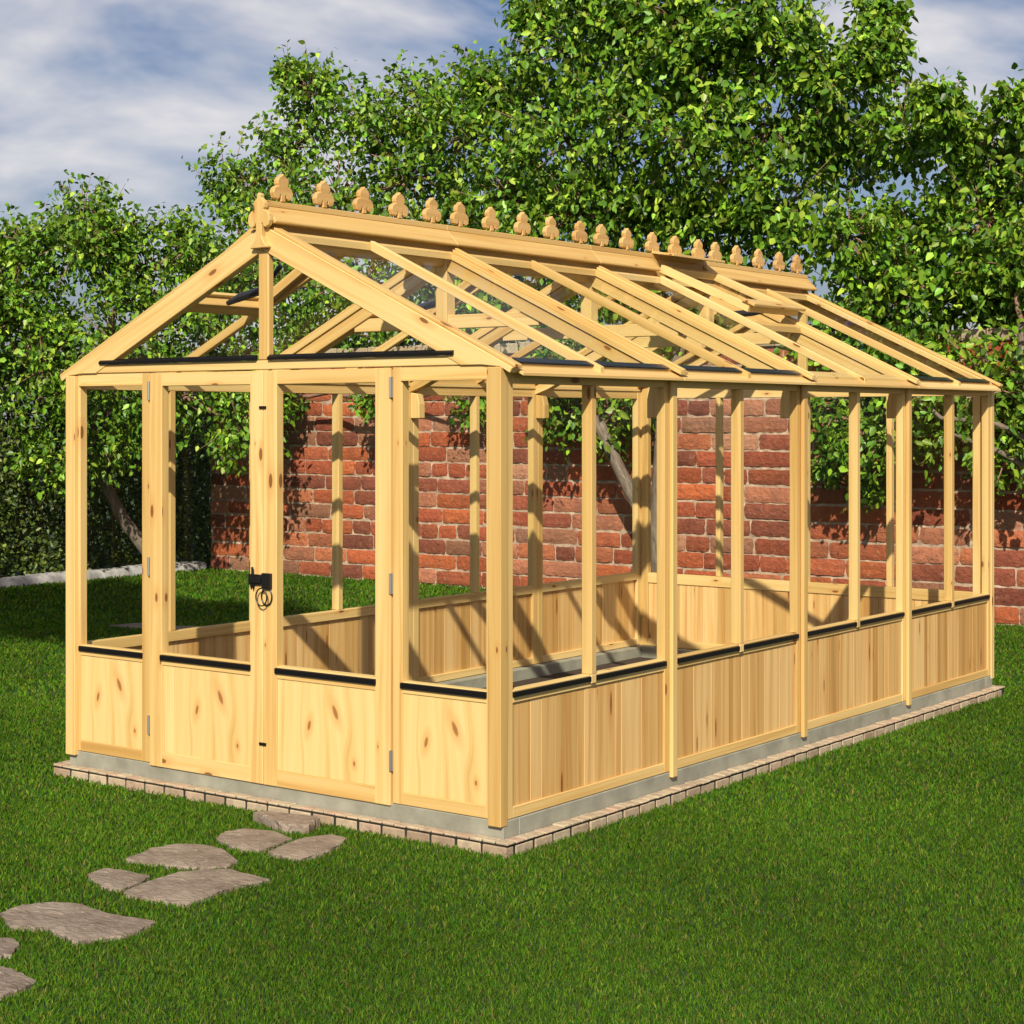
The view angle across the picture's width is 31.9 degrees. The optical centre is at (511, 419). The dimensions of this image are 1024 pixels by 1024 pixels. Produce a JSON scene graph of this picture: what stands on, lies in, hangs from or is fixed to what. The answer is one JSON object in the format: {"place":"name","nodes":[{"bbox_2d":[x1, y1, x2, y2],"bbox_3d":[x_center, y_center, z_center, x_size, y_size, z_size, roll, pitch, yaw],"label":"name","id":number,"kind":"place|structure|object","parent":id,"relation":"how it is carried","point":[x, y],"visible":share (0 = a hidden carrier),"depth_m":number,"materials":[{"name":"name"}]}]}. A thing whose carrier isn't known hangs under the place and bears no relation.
{"place":"outdoors","nodes":[
{"label":"outdoors","id":0,"kind":"place"},
{"bbox_2d":[0,427,1023,1023],"bbox_3d":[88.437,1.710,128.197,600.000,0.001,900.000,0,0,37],"label":"ground","id":1,"kind":"structure","parent":0,"point":[752,917],"depth_m":6.18,"materials":[{"name":"green plant"}]},
{"bbox_2d":[0,938,19,960],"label":"stepping stone","id":2,"kind":"object","parent":1,"relation":"on","point":[8,946],"visible":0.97,"depth_m":5.76,"materials":[{"name":"beige stone"}]},
{"bbox_2d":[0,966,35,1000],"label":"stepping stone","id":3,"kind":"object","parent":1,"relation":"on","point":[12,981],"visible":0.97,"depth_m":5.39,"materials":[{"name":"beige stone"}]},
{"bbox_2d":[0,902,154,945],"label":"stepping stone","id":4,"kind":"object","parent":1,"relation":"on","point":[76,922],"visible":0.97,"depth_m":6.04,"materials":[{"name":"beige stone"}]},
{"bbox_2d":[0,561,206,587],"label":"stone edging","id":5,"kind":"object","parent":1,"relation":"on","point":[52,577],"visible":0.69,"depth_m":19.11,"materials":[{"name":"grey stone"}]},
{"bbox_2d":[88,868,148,893],"bbox_3d":[-1.467,1.705,6.628,0.297,0.030,0.205,0,0,37],"label":"stepping stone","id":6,"kind":"object","parent":1,"relation":"on","point":[109,879],"visible":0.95,"depth_m":6.61,"materials":[{"name":"beige stone"}]},
{"bbox_2d":[0,336,247,577],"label":"hedge","id":7,"kind":"object","parent":1,"relation":"on","point":[197,513],"visible":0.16,"depth_m":19.69,"materials":[{"name":"green plant"}]},
{"bbox_2d":[0,169,299,553],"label":"pear tree","id":8,"kind":"object","parent":1,"relation":"on","point":[96,239],"visible":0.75,"depth_m":18.29,"materials":[{"name":"green plant"}]},
{"bbox_2d":[109,623,200,628],"bbox_3d":[-2.908,1.705,14.708,0.741,0.030,0.400,0,0,37],"label":"stepping stone","id":9,"kind":"object","parent":1,"relation":"on","point":[135,625],"visible":0.29,"depth_m":14.67,"materials":[{"name":"grey stone"}]},
{"bbox_2d":[125,844,237,870],"bbox_3d":[-1.241,1.705,6.971,0.442,0.030,0.334,0,0,23],"label":"stepping stone","id":10,"kind":"object","parent":1,"relation":"on","point":[198,856],"visible":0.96,"depth_m":6.92,"materials":[{"name":"beige stone"}]},
{"bbox_2d":[123,869,269,907],"bbox_3d":[-1.156,1.705,6.541,0.360,0.030,0.480,0,0,37],"label":"stepping stone","id":11,"kind":"object","parent":1,"relation":"on","point":[182,888],"visible":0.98,"depth_m":6.51,"materials":[{"name":"beige stone"}]},
{"bbox_2d":[216,828,291,852],"bbox_3d":[-1.058,1.705,7.253,0.346,0.030,0.304,0,0,37],"label":"stepping stone","id":12,"kind":"object","parent":1,"relation":"on","point":[247,840],"visible":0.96,"depth_m":7.22,"materials":[{"name":"beige stone"}]},
{"bbox_2d":[253,810,319,834],"bbox_3d":[-0.953,1.692,7.514,0.345,0.057,0.188,0,0,37],"label":"stepping stone","id":13,"kind":"object","parent":1,"relation":"on","point":[290,822],"visible":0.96,"depth_m":7.46,"materials":[{"name":"beige stone"}]},
{"bbox_2d":[268,834,346,862],"bbox_3d":[-0.792,1.705,7.130,0.246,0.030,0.396,0,0,37],"label":"stepping stone","id":14,"kind":"object","parent":1,"relation":"on","point":[310,848],"visible":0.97,"depth_m":7.08,"materials":[{"name":"beige stone"}]},
{"bbox_2d":[181,39,547,433],"bbox_3d":[-1.813,-1.295,19.625,5.074,6.125,2.197,0,0,37],"label":"pear tree","id":15,"kind":"object","parent":1,"relation":"on","point":[426,120],"visible":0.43,"depth_m":19.24,"materials":[{"name":"green plant"}]},
{"bbox_2d":[53,645,1004,857],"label":"brick plinth","id":16,"kind":"structure","parent":1,"relation":"on","point":[545,826],"depth_m":8.08,"materials":[{"name":"brick"},{"name":"mortar"}]},
{"bbox_2d":[60,174,1002,827],"bbox_3d":[0.427,0.264,9.868,2.744,2.692,5.131,0,0,37],"label":"greenhouse","id":17,"kind":"object","parent":16,"relation":"on","point":[340,700],"visible":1,"depth_m":8.51,"materials":[{"name":"brown wood"}]},
{"bbox_2d":[147,371,263,783],"bbox_3d":[-1.376,0.691,8.063,0.739,1.806,0.063,0,0,37],"label":"door","id":18,"kind":"structure","parent":17,"relation":"in","point":[206,717],"depth_m":8.06,"materials":[{"name":"brown wood"}]},
{"bbox_2d":[255,368,392,805],"bbox_3d":[-0.794,0.691,7.626,0.763,1.806,0.070,0,0,37],"label":"door","id":19,"kind":"structure","parent":17,"relation":"in","point":[327,732],"depth_m":7.61,"materials":[{"name":"brown wood"}]},
{"bbox_2d":[210,328,1023,626],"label":"brick wall","id":20,"kind":"structure","parent":1,"relation":"on","point":[444,506],"depth_m":17.22,"materials":[{"name":"red brick"}]},
{"bbox_2d":[441,0,927,572],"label":"pear tree","id":21,"kind":"object","parent":1,"relation":"on","point":[681,48],"visible":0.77,"depth_m":16.32,"materials":[{"name":"green plant"}]},
{"bbox_2d":[772,62,1023,513],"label":"pear tree","id":22,"kind":"object","parent":1,"relation":"on","point":[975,288],"visible":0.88,"depth_m":15.06,"materials":[{"name":"green plant"}]},
{"bbox_2d":[0,0,1023,426],"label":"sky","id":23,"kind":"structure","parent":0,"point":[122,90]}
]}

